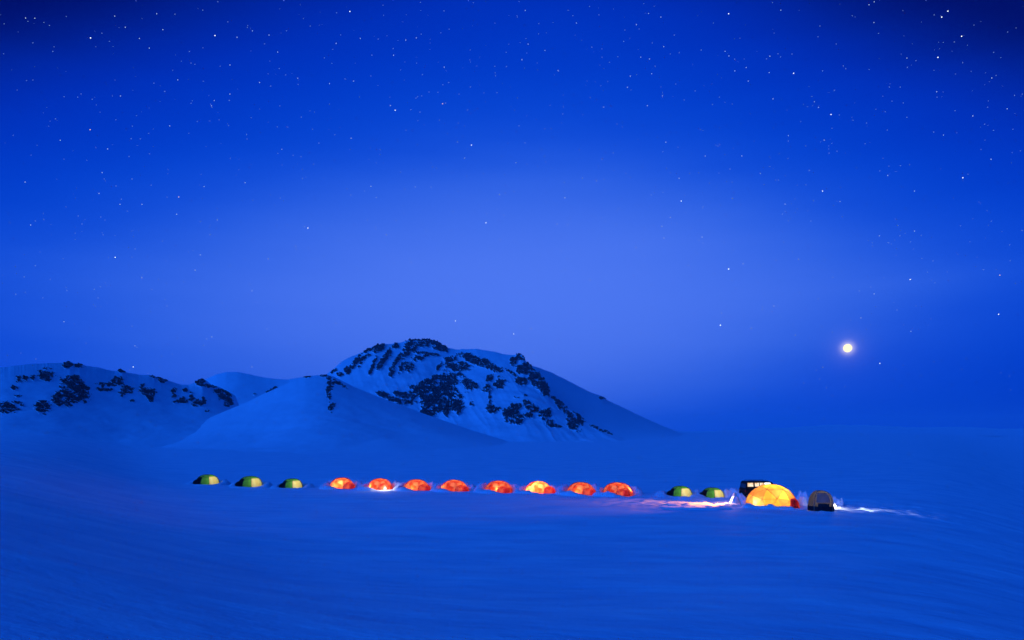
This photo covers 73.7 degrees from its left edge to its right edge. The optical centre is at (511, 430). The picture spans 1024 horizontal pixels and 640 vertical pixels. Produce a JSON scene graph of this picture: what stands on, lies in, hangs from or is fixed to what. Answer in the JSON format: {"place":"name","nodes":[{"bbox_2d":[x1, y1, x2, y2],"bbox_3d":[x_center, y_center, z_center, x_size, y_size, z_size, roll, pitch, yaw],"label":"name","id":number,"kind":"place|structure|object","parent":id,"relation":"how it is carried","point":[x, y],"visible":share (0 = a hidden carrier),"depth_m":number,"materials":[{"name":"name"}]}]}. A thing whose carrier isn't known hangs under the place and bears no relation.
{"place":"outdoors","nodes":[
{"label":"outdoors","id":0,"kind":"place"},
{"bbox_2d":[0,361,238,446],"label":"hill","id":1,"kind":"structure","parent":0,"point":[120,407],"depth_m":346.46,"materials":[{"name":"white snow"}]},
{"bbox_2d":[206,372,301,404],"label":"ridge","id":2,"kind":"structure","parent":0,"point":[243,388],"depth_m":646.50,"materials":[{"name":"white snow"}]},
{"bbox_2d":[163,374,507,453],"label":"slope","id":3,"kind":"structure","parent":0,"point":[321,413],"depth_m":340.91,"materials":[{"name":"white snow"}]},
{"bbox_2d":[327,338,625,441],"bbox_3d":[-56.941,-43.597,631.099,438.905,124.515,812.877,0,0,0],"label":"rocky mountain","id":4,"kind":"structure","parent":0,"point":[509,398],"depth_m":633.46,"materials":[{"name":"white snow"}]},
{"bbox_2d":[3,2,1015,369],"bbox_3d":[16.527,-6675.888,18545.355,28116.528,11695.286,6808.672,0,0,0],"label":"faint stars","id":5,"kind":"object","parent":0,"point":[603,68],"visible":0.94,"depth_m":18923.80,"materials":[{"name":"white"}]},
{"bbox_2d":[0,431,1023,639],"bbox_3d":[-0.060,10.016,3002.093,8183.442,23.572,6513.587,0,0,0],"label":"snow ground","id":6,"kind":"structure","parent":0,"point":[918,536],"depth_m":41.93,"materials":[{"name":"white snow"}]},
{"bbox_2d":[193,474,218,484],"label":"trekking tent","id":7,"kind":"object","parent":6,"relation":"on","point":[208,479],"visible":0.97,"depth_m":91.69,"materials":[{"name":"green fabric"}]},
{"bbox_2d":[186,479,230,485],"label":"snow bank","id":8,"kind":"structure","parent":6,"relation":"on","point":[224,482],"depth_m":91.72,"materials":[{"name":"white snow"}]},
{"bbox_2d":[235,476,261,486],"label":"trekking tent","id":9,"kind":"object","parent":6,"relation":"on","point":[250,481],"visible":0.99,"depth_m":90.45,"materials":[{"name":"green fabric"}]},
{"bbox_2d":[229,481,272,487],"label":"snow bank","id":10,"kind":"structure","parent":6,"relation":"on","point":[264,484],"depth_m":90.34,"materials":[{"name":"white snow"}]},
{"bbox_2d":[279,478,302,487],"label":"trekking tent","id":11,"kind":"object","parent":6,"relation":"on","point":[292,483],"visible":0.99,"depth_m":89.66,"materials":[{"name":"green fabric"}]},
{"bbox_2d":[270,483,314,488],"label":"snow bank","id":12,"kind":"structure","parent":6,"relation":"on","point":[306,485],"depth_m":89.88,"materials":[{"name":"white snow"}]},
{"bbox_2d":[319,480,362,489],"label":"snow bank","id":13,"kind":"structure","parent":6,"relation":"on","point":[327,486],"depth_m":89.58,"materials":[{"name":"white snow"}]},
{"bbox_2d":[330,477,354,488],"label":"dome tent","id":14,"kind":"object","parent":6,"relation":"on","point":[342,483],"visible":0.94,"depth_m":88.82,"materials":[{"name":"orange fabric"}]},
{"bbox_2d":[357,480,400,490],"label":"snow bank","id":15,"kind":"structure","parent":6,"relation":"on","point":[363,486],"depth_m":87.57,"materials":[{"name":"white snow"}]},
{"bbox_2d":[368,478,391,489],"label":"dome tent","id":16,"kind":"object","parent":6,"relation":"on","point":[379,483],"visible":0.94,"depth_m":86.69,"materials":[{"name":"orange fabric"}]},
{"bbox_2d":[393,481,435,490],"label":"snow bank","id":17,"kind":"structure","parent":6,"relation":"on","point":[399,487],"depth_m":85.44,"materials":[{"name":"white snow"}]},
{"bbox_2d":[404,479,430,490],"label":"dome tent","id":18,"kind":"object","parent":6,"relation":"on","point":[417,484],"visible":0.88,"depth_m":84.74,"materials":[{"name":"orange fabric"}]},
{"bbox_2d":[430,483,475,491],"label":"snow bank","id":19,"kind":"structure","parent":6,"relation":"on","point":[436,487],"depth_m":83.85,"materials":[{"name":"white snow"}]},
{"bbox_2d":[441,480,468,491],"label":"dome tent","id":20,"kind":"object","parent":6,"relation":"on","point":[456,485],"visible":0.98,"depth_m":82.93,"materials":[{"name":"orange fabric"}]},
{"bbox_2d":[473,482,519,493],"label":"snow bank","id":21,"kind":"structure","parent":6,"relation":"on","point":[480,487],"depth_m":82.17,"materials":[{"name":"white snow"}]},
{"bbox_2d":[485,480,511,492],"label":"dome tent","id":22,"kind":"object","parent":6,"relation":"on","point":[499,486],"visible":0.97,"depth_m":81.07,"materials":[{"name":"orange fabric"}]},
{"bbox_2d":[503,487,509,492],"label":"door","id":23,"kind":"structure","parent":22,"relation":"in","point":[505,489],"depth_m":80.31,"materials":[{"name":"red fabric"}]},
{"bbox_2d":[513,484,557,493],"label":"snow bank","id":24,"kind":"structure","parent":6,"relation":"on","point":[520,489],"depth_m":80.07,"materials":[{"name":"white snow"}]},
{"bbox_2d":[525,481,555,493],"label":"dome tent","id":25,"kind":"object","parent":6,"relation":"on","point":[541,487],"visible":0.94,"depth_m":79.23,"materials":[{"name":"orange fabric"}]},
{"bbox_2d":[554,483,597,495],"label":"snow bank","id":26,"kind":"structure","parent":6,"relation":"on","point":[562,489],"depth_m":78.15,"materials":[{"name":"white snow"}]},
{"bbox_2d":[567,482,595,494],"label":"dome tent","id":27,"kind":"object","parent":6,"relation":"on","point":[584,488],"visible":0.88,"depth_m":77.99,"materials":[{"name":"orange fabric"}]},
{"bbox_2d":[603,482,632,496],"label":"dome tent","id":28,"kind":"object","parent":6,"relation":"on","point":[621,488],"visible":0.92,"depth_m":76.68,"materials":[{"name":"orange fabric"}]},
{"bbox_2d":[623,490,629,495],"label":"door","id":29,"kind":"structure","parent":28,"relation":"in","point":[625,492],"depth_m":75.71,"materials":[{"name":"red fabric"}]},
{"bbox_2d":[593,485,642,496],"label":"snow bank","id":30,"kind":"structure","parent":6,"relation":"on","point":[636,491],"depth_m":77.05,"materials":[{"name":"white snow"}]},
{"bbox_2d":[667,486,691,496],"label":"trekking tent","id":31,"kind":"object","parent":6,"relation":"on","point":[679,491],"visible":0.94,"depth_m":75.47,"materials":[{"name":"green fabric"}]},
{"bbox_2d":[654,490,704,498],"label":"snow bank","id":32,"kind":"structure","parent":6,"relation":"on","point":[661,493],"depth_m":75.52,"materials":[{"name":"white snow"}]},
{"bbox_2d":[664,507,731,509],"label":"snow wall","id":33,"kind":"structure","parent":6,"relation":"on","point":[698,508],"depth_m":62.54,"materials":[{"name":"white snow"}]},
{"bbox_2d":[690,491,731,500],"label":"snow bank","id":34,"kind":"structure","parent":6,"relation":"on","point":[695,495],"depth_m":74.86,"materials":[{"name":"white snow"}]},
{"bbox_2d":[699,487,723,497],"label":"trekking tent","id":35,"kind":"object","parent":6,"relation":"on","point":[711,492],"visible":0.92,"depth_m":75.09,"materials":[{"name":"green fabric"}]},
{"bbox_2d":[723,487,738,497],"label":"snow wall","id":36,"kind":"structure","parent":6,"relation":"on","point":[726,492],"depth_m":75.73,"materials":[{"name":"white snow"}]},
{"bbox_2d":[730,492,739,503],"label":"snow wall","id":37,"kind":"structure","parent":6,"relation":"on","point":[734,498],"depth_m":67.61,"materials":[{"name":"white snow"}]},
{"bbox_2d":[737,492,745,504],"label":"snow wall","id":38,"kind":"structure","parent":6,"relation":"on","point":[741,498],"depth_m":67.98,"materials":[{"name":"white snow"}]},
{"bbox_2d":[739,480,772,497],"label":"parked car","id":39,"kind":"object","parent":6,"relation":"on","point":[746,488],"visible":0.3,"depth_m":72.95,"materials":[{"name":"black paint"}]},
{"bbox_2d":[741,503,795,509],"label":"snow wall","id":40,"kind":"structure","parent":6,"relation":"on","point":[750,505],"depth_m":63.92,"materials":[{"name":"white snow"}]},
{"bbox_2d":[746,484,799,507],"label":"geodesic tent","id":41,"kind":"object","parent":6,"relation":"on","point":[773,494],"visible":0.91,"depth_m":65.40,"materials":[{"name":"yellow fabric"}]},
{"bbox_2d":[791,499,797,507],"bbox_3d":[26.833,6.980,64.877,0.686,0.769,0.350,0,0,0],"label":"door","id":42,"kind":"structure","parent":41,"relation":"in","point":[794,503],"depth_m":64.79,"materials":[{"name":"fabric"}]},
{"bbox_2d":[796,490,808,501],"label":"snow wall","id":43,"kind":"structure","parent":6,"relation":"on","point":[800,493],"depth_m":72.28,"materials":[{"name":"white snow"}]},
{"bbox_2d":[798,496,806,505],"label":"snow wall","id":44,"kind":"structure","parent":6,"relation":"on","point":[802,500],"depth_m":67.47,"materials":[{"name":"white snow"}]},
{"bbox_2d":[807,490,833,511],"bbox_3d":[28.979,6.584,64.057,2.310,1.890,2.160,0,0,8],"label":"utility tent","id":45,"kind":"object","parent":6,"relation":"on","point":[820,500],"visible":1,"depth_m":63.28,"materials":[{"name":"grey fabric"}]},
{"bbox_2d":[816,493,829,502],"bbox_3d":[28.838,6.274,63.280,1.237,0.863,0.488,0,0,8],"label":"window","id":46,"kind":"structure","parent":45,"relation":"in","point":[821,497],"depth_m":63.19,"materials":[{"name":"grey fabric"}]},
{"bbox_2d":[818,503,828,506],"bbox_3d":[28.803,7.085,63.069,1.002,0.633,0.130,0,0,10],"label":"door","id":47,"kind":"structure","parent":45,"relation":"in","point":[819,504],"depth_m":63.04,"materials":[{"name":"black fabric"}]},
{"bbox_2d":[833,496,843,505],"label":"snow wall","id":48,"kind":"structure","parent":6,"relation":"on","point":[836,500],"depth_m":68.80,"materials":[{"name":"white snow"}]},
{"bbox_2d":[0,0,1023,430],"label":"sky","id":49,"kind":"structure","parent":0,"point":[376,176],"materials":[{"name":"blue"}]},
{"bbox_2d":[532,366,683,438],"bbox_3d":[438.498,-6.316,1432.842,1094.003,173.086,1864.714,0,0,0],"label":"mountain shoulder","id":50,"kind":"object","parent":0,"point":[602,412],"visible":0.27,"depth_m":856.74},
{"bbox_2d":[843,344,851,351],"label":"moon","id":51,"kind":"object","parent":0,"point":[847,347],"visible":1,"depth_m":19548.65,"materials":[{"name":"white"}]},
{"bbox_2d":[703,424,1023,436],"bbox_3d":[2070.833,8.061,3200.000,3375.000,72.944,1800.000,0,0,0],"label":"distant range","id":52,"kind":"structure","parent":0,"point":[984,431],"depth_m":2861.80,"materials":[{"name":"white snow"}]}
]}

